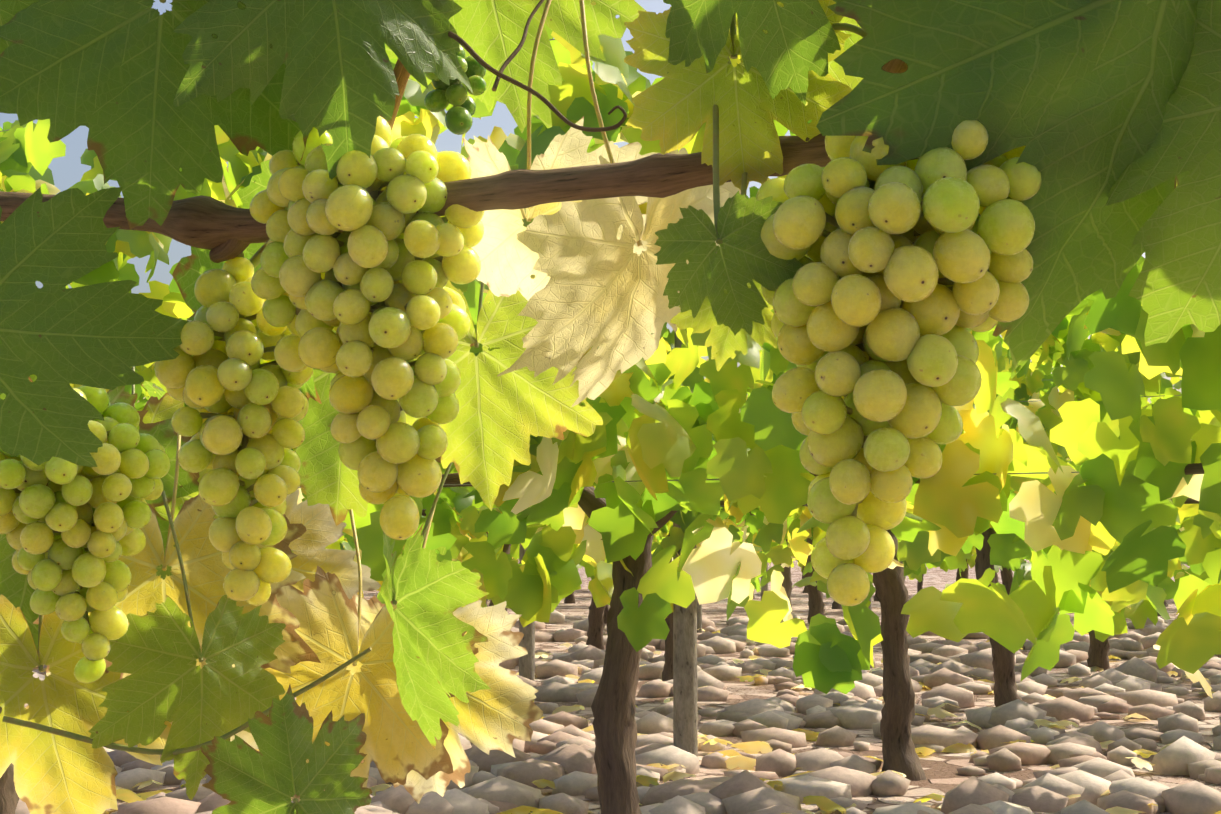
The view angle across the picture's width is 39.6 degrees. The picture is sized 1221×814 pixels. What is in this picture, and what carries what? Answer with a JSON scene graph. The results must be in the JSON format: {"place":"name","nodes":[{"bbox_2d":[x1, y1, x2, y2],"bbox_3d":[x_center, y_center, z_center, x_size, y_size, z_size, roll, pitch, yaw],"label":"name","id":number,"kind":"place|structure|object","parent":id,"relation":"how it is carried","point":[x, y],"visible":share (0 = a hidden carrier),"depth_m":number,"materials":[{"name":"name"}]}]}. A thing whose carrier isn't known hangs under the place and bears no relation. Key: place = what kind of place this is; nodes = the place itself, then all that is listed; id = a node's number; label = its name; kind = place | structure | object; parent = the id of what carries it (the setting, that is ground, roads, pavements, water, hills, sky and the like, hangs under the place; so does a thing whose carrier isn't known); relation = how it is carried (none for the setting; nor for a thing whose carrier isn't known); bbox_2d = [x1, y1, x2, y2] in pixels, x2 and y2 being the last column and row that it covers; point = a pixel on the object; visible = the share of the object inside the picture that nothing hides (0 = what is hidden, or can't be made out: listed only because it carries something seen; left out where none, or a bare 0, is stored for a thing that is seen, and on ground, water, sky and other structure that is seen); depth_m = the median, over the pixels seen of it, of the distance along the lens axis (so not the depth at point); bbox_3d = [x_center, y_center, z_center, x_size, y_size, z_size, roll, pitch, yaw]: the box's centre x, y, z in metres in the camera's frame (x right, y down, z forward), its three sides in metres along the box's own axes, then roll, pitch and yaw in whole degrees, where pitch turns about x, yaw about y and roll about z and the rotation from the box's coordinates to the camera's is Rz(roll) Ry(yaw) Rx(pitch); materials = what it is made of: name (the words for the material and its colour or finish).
{"place":"outdoors","nodes":[
{"label":"outdoors","id":0,"kind":"place"},
{"bbox_2d":[162,0,642,665],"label":"stems","id":1,"kind":"object","parent":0,"point":[532,64],"visible":0.5,"depth_m":0.70,"materials":[{"name":"plant"}]},
{"bbox_2d":[0,134,830,262],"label":"vine branch","id":2,"kind":"object","parent":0,"point":[221,231],"visible":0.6,"depth_m":0.59,"materials":[{"name":"brown plant"}]},
{"bbox_2d":[142,112,446,404],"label":"vine leaves","id":3,"kind":"object","parent":2,"relation":"attached to","point":[192,268],"depth_m":0.86,"materials":[{"name":"green plant"}]},
{"bbox_2d":[2,0,866,813],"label":"petioles","id":4,"kind":"object","parent":3,"relation":"attached to","point":[254,258],"visible":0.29,"depth_m":0.84,"materials":[{"name":"green plant"}]},
{"bbox_2d":[13,82,989,626],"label":"grape stems","id":5,"kind":"object","parent":2,"relation":"attached to","point":[831,220],"visible":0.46,"depth_m":0.62,"materials":[{"name":"green plant"}]},
{"bbox_2d":[0,384,169,683],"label":"grape bunch","id":6,"kind":"object","parent":5,"relation":"hanging from","point":[116,487],"visible":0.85,"depth_m":0.78,"materials":[{"name":"green food"}]},
{"bbox_2d":[424,45,485,134],"bbox_3d":[-0.064,-0.130,0.699,0.026,0.038,0.029,0,-4,-1],"label":"small grape cluster","id":7,"kind":"object","parent":5,"relation":"attached to","point":[459,113],"visible":0.62,"depth_m":0.69,"materials":[{"name":"green food"}]},
{"bbox_2d":[756,120,1040,605],"bbox_3d":[0.085,-0.016,0.501,0.083,0.149,0.089,0,-4,-1],"label":"grape bunch","id":8,"kind":"object","parent":5,"relation":"hanging from","point":[911,384],"visible":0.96,"depth_m":0.48,"materials":[{"name":"green food"}]},
{"bbox_2d":[448,0,626,131],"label":"tendrils","id":9,"kind":"object","parent":2,"relation":"attached to","point":[499,74],"visible":1,"depth_m":0.60,"materials":[{"name":"plant"}]},
{"bbox_2d":[0,0,1220,813],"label":"vine leaves","id":10,"kind":"object","parent":2,"relation":"attached to","point":[1106,114],"visible":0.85,"depth_m":0.61,"materials":[{"name":"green plant"}]},
{"bbox_2d":[380,59,907,129],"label":"shoots","id":11,"kind":"object","parent":2,"relation":"attached to","point":[402,74],"visible":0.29,"depth_m":0.62,"materials":[{"name":"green plant"}]},
{"bbox_2d":[0,0,1180,402],"label":"sky","id":12,"kind":"structure","parent":0,"point":[67,170],"materials":[{"name":"blue"}]},
{"bbox_2d":[33,554,1220,813],"bbox_3d":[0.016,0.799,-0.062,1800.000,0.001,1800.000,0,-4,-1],"label":"ground","id":13,"kind":"structure","parent":0,"point":[941,774],"depth_m":8.16,"materials":[{"name":"stone"}]},
{"bbox_2d":[0,463,1203,813],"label":"vine trunks","id":14,"kind":"object","parent":13,"relation":"on","point":[614,723],"visible":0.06,"depth_m":5.65,"materials":[{"name":"brown plant"}]},
{"bbox_2d":[0,1,1220,698],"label":"vine leaves","id":15,"kind":"object","parent":14,"relation":"on","point":[670,451],"visible":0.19,"depth_m":3.16,"materials":[{"name":"green plant"}]},
{"bbox_2d":[105,251,1220,641],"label":"vine leaves","id":16,"kind":"object","parent":14,"relation":"on","point":[457,515],"visible":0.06,"depth_m":5.54,"materials":[{"name":"plant"}]},
{"bbox_2d":[141,326,1208,599],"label":"vine leaves","id":17,"kind":"object","parent":14,"relation":"on","point":[1035,384],"visible":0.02,"depth_m":8.30,"materials":[{"name":"green plant"}]},
{"bbox_2d":[344,360,1204,579],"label":"vine leaves","id":18,"kind":"object","parent":14,"relation":"on","point":[1174,564],"depth_m":10.29,"materials":[{"name":"green plant"}]},
{"bbox_2d":[382,398,1187,575],"bbox_3d":[1.479,0.664,13.993,15.146,1.489,0.800,-2,-5,29],"label":"vine row canopy","id":19,"kind":"object","parent":14,"relation":"on","point":[944,566],"depth_m":13.32,"materials":[{"name":"green plant"}]},
{"bbox_2d":[653,534,1188,567],"bbox_3d":[1.390,0.879,16.925,18.110,1.502,0.884,-2,-5,29],"label":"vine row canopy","id":20,"kind":"object","parent":14,"relation":"on","point":[971,562],"depth_m":15.69,"materials":[{"name":"green plant"}]},
{"bbox_2d":[15,610,1220,813],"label":"ground stones","id":21,"kind":"object","parent":13,"relation":"on","point":[561,756],"visible":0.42,"depth_m":6.34,"materials":[{"name":"grey stone"}]},
{"bbox_2d":[25,628,1220,813],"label":"fallen leaves","id":22,"kind":"object","parent":13,"relation":"on","point":[824,804],"visible":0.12,"depth_m":5.98,"materials":[{"name":"plant"}]},
{"bbox_2d":[519,333,871,756],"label":"trellis posts","id":23,"kind":"object","parent":13,"relation":"on","point":[687,622],"visible":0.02,"depth_m":6.05,"materials":[{"name":"grey wood"}]},
{"bbox_2d":[0,27,1180,515],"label":"trellis wires","id":24,"kind":"object","parent":23,"relation":"attached to","point":[992,473],"visible":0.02,"depth_m":3.40,"materials":[{"name":"silver metal"}]}
]}

